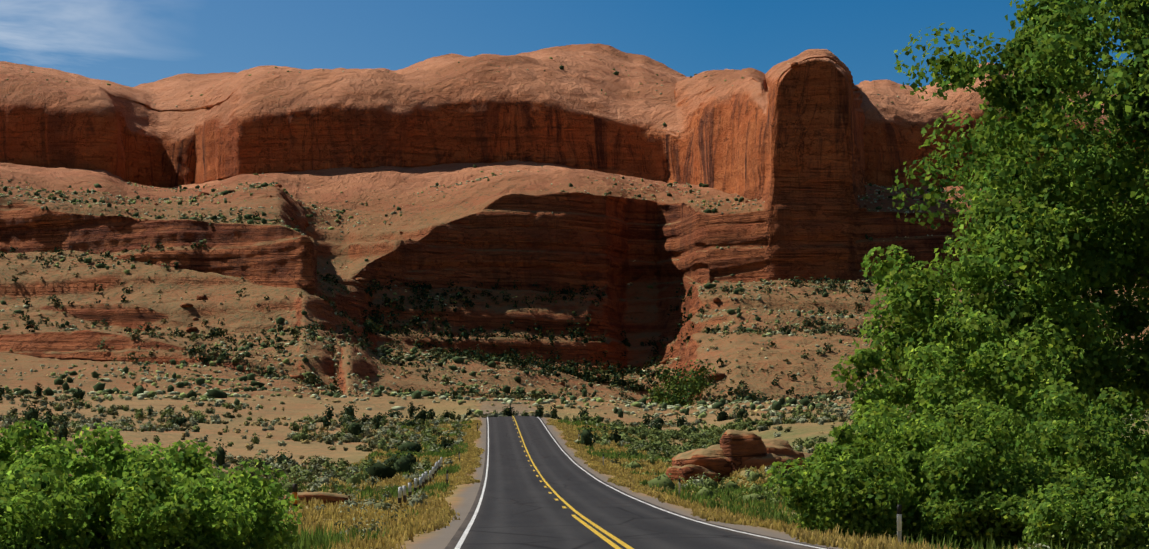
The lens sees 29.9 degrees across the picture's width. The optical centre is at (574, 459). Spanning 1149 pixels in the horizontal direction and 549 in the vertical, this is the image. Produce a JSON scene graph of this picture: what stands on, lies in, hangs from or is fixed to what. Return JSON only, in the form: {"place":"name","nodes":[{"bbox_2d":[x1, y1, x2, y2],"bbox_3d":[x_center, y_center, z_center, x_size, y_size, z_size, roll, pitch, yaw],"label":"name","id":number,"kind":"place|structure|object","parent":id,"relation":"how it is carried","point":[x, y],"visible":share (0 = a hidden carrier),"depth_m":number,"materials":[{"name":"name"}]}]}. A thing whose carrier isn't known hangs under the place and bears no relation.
{"place":"outdoors","nodes":[
{"label":"outdoors","id":0,"kind":"place"},
{"bbox_2d":[0,0,1135,87],"label":"sky","id":1,"kind":"structure","parent":0,"point":[131,43],"materials":[{"name":"blue"}]},
{"bbox_2d":[0,43,1148,548],"bbox_3d":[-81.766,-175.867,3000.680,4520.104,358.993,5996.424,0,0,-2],"label":"rock cliff","id":2,"kind":"structure","parent":0,"point":[812,145],"depth_m":743.42,"materials":[{"name":"brown stone"}]},
{"bbox_2d":[0,418,80,482],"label":"bush","id":3,"kind":"object","parent":2,"relation":"on","point":[15,433],"visible":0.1,"depth_m":51.51,"materials":[{"name":"green plant"}]},
{"bbox_2d":[0,463,98,548],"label":"bush","id":4,"kind":"object","parent":2,"relation":"on","point":[28,517],"visible":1,"depth_m":43.89,"materials":[{"name":"green plant"}]},
{"bbox_2d":[0,422,194,548],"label":"bush","id":5,"kind":"object","parent":2,"relation":"on","point":[109,452],"visible":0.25,"depth_m":48.70,"materials":[{"name":"green plant"}]},
{"bbox_2d":[68,439,270,537],"bbox_3d":[-10.270,1.090,54.473,5.606,3.184,6.064,0,0,-2],"label":"bush","id":6,"kind":"object","parent":2,"relation":"on","point":[192,460],"visible":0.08,"depth_m":53.40,"materials":[{"name":"green plant"}]},
{"bbox_2d":[74,459,303,548],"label":"bush","id":7,"kind":"object","parent":2,"relation":"on","point":[150,517],"visible":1,"depth_m":46.09,"materials":[{"name":"green plant"}]},
{"bbox_2d":[161,467,289,542],"bbox_3d":[-9.143,1.504,50.802,4.419,2.706,3.816,0,0,14],"label":"bush","id":8,"kind":"object","parent":2,"relation":"on","point":[214,490],"depth_m":49.97,"materials":[{"name":"green plant"}]},
{"bbox_2d":[292,484,296,512],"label":"post","id":9,"kind":"object","parent":2,"relation":"on","point":[294,492],"visible":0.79,"depth_m":89.25,"materials":[{"name":"paint"}]},
{"bbox_2d":[284,492,351,504],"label":"plain boulders","id":10,"kind":"object","parent":2,"relation":"on","point":[331,497],"visible":0.31,"depth_m":103.19,"materials":[{"name":"brown stone"}]},
{"bbox_2d":[398,457,442,504],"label":"guardrail posts","id":11,"kind":"object","parent":2,"relation":"on","point":[423,479],"visible":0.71,"depth_m":124.90,"materials":[{"name":"paint"}]},
{"bbox_2d":[0,206,881,403],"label":"slope shrubs","id":12,"kind":"object","parent":2,"relation":"on","point":[460,391],"visible":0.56,"depth_m":537.79,"materials":[{"name":"green plant"}]},
{"bbox_2d":[26,56,950,396],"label":"talus boulders","id":13,"kind":"object","parent":2,"relation":"on","point":[362,280],"visible":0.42,"depth_m":583.69,"materials":[{"name":"brown stone"}]},
{"bbox_2d":[359,274,717,406],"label":"shrubs","id":14,"kind":"object","parent":2,"relation":"on","point":[693,384],"visible":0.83,"depth_m":701.02,"materials":[{"name":"green plant"}]},
{"bbox_2d":[0,56,1148,548],"bbox_3d":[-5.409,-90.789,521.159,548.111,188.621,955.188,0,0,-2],"label":"desert shrubs","id":15,"kind":"object","parent":2,"relation":"on","point":[352,428],"visible":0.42,"depth_m":292.23,"materials":[{"name":"green plant"}]},
{"bbox_2d":[36,419,1144,548],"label":"roadside grass","id":16,"kind":"structure","parent":2,"relation":"on","point":[435,509],"depth_m":97.09,"materials":[{"name":"plant"}]},
{"bbox_2d":[666,429,811,482],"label":"boulder","id":17,"kind":"object","parent":2,"relation":"on","point":[734,450],"visible":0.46,"depth_m":148.24,"materials":[{"name":"brown stone"}]},
{"bbox_2d":[803,442,846,487],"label":"bush","id":18,"kind":"object","parent":2,"relation":"on","point":[813,456],"depth_m":82.09,"materials":[{"name":"green plant"}]},
{"bbox_2d":[763,453,914,540],"bbox_3d":[7.617,1.302,61.495,4.067,2.943,3.783,0,0,32],"label":"bush","id":19,"kind":"object","parent":2,"relation":"on","point":[829,503],"visible":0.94,"depth_m":60.50,"materials":[{"name":"green plant"}]},
{"bbox_2d":[797,425,914,536],"bbox_3d":[8.253,0.878,63.950,3.873,3.798,3.972,0,0,24],"label":"willow tree wood","id":20,"kind":"object","parent":2,"relation":"on","point":[846,435],"visible":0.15,"depth_m":63.01,"materials":[{"name":"green plant"}]},
{"bbox_2d":[897,505,901,544],"bbox_3d":[8.724,1.866,57.857,0.126,1.300,0.028,0,0,-2],"label":"delineator","id":21,"kind":"object","parent":2,"relation":"on","point":[899,521],"visible":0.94,"depth_m":57.84,"materials":[{"name":"paint"}]},
{"bbox_2d":[833,402,981,535],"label":"willow tree wood","id":22,"kind":"object","parent":2,"relation":"on","point":[902,438],"visible":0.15,"depth_m":65.66,"materials":[{"name":"green plant"}]},
{"bbox_2d":[830,306,1090,469],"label":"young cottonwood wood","id":23,"kind":"object","parent":2,"relation":"on","point":[981,334],"visible":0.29,"depth_m":73.56,"materials":[{"name":"green plant"}]},
{"bbox_2d":[882,438,1051,544],"bbox_3d":[10.894,1.106,61.431,3.608,3.432,4.705,0,0,-43],"label":"bush","id":24,"kind":"object","parent":2,"relation":"on","point":[913,461],"visible":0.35,"depth_m":60.66,"materials":[{"name":"green plant"}]},
{"bbox_2d":[906,478,1036,548],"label":"bush","id":25,"kind":"object","parent":2,"relation":"on","point":[999,528],"visible":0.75,"depth_m":60.10,"materials":[{"name":"green plant"}]},
{"bbox_2d":[852,159,1148,467],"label":"cottonwood tree wood","id":26,"kind":"object","parent":2,"relation":"on","point":[1053,290],"visible":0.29,"depth_m":83.77,"materials":[{"name":"green plant"}]},
{"bbox_2d":[887,0,1148,310],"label":"tree","id":27,"kind":"object","parent":2,"relation":"on","point":[1056,48],"visible":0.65,"depth_m":87.42,"materials":[{"name":"green plant"}]},
{"bbox_2d":[922,392,1134,548],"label":"willow tree wood","id":28,"kind":"object","parent":2,"relation":"on","point":[1098,459],"visible":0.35,"depth_m":61.61,"materials":[{"name":"green plant"}]},
{"bbox_2d":[989,385,1148,546],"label":"willow tree wood","id":29,"kind":"object","parent":2,"relation":"on","point":[1138,443],"visible":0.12,"depth_m":67.44,"materials":[{"name":"green plant"}]},
{"bbox_2d":[998,473,1148,548],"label":"bush","id":30,"kind":"object","parent":2,"relation":"on","point":[1051,513],"visible":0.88,"depth_m":57.49,"materials":[{"name":"green plant"}]},
{"bbox_2d":[1108,472,1148,537],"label":"bush","id":31,"kind":"object","parent":2,"relation":"on","point":[1135,480],"visible":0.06,"depth_m":59.73,"materials":[{"name":"green plant"}]},
{"bbox_2d":[1139,457,1148,491],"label":"willow tree wood","id":32,"kind":"object","parent":2,"relation":"on","point":[1144,463],"visible":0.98,"depth_m":57.38,"materials":[{"name":"green plant"}]},
{"bbox_2d":[445,415,832,548],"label":"road asphalt","id":33,"kind":"structure","parent":0,"point":[521,507],"depth_m":80.77,"materials":[{"name":"grey asphalt"}]},
{"bbox_2d":[454,417,488,548],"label":"white road line","id":34,"kind":"object","parent":33,"relation":"on","point":[461,540],"visible":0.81,"depth_m":81.23,"materials":[{"name":"paint"}]},
{"bbox_2d":[513,420,621,548],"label":"yellow road line","id":35,"kind":"object","parent":33,"relation":"on","point":[608,541],"visible":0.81,"depth_m":59.82,"materials":[{"name":"paint"}]},
{"bbox_2d":[513,416,633,548],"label":"yellow road line","id":36,"kind":"object","parent":33,"relation":"on","point":[622,543],"visible":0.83,"depth_m":80.61,"materials":[{"name":"paint"}]},
{"bbox_2d":[538,417,824,548],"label":"white road line","id":37,"kind":"object","parent":33,"relation":"on","point":[668,511],"visible":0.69,"depth_m":83.33,"materials":[{"name":"paint"}]}
]}

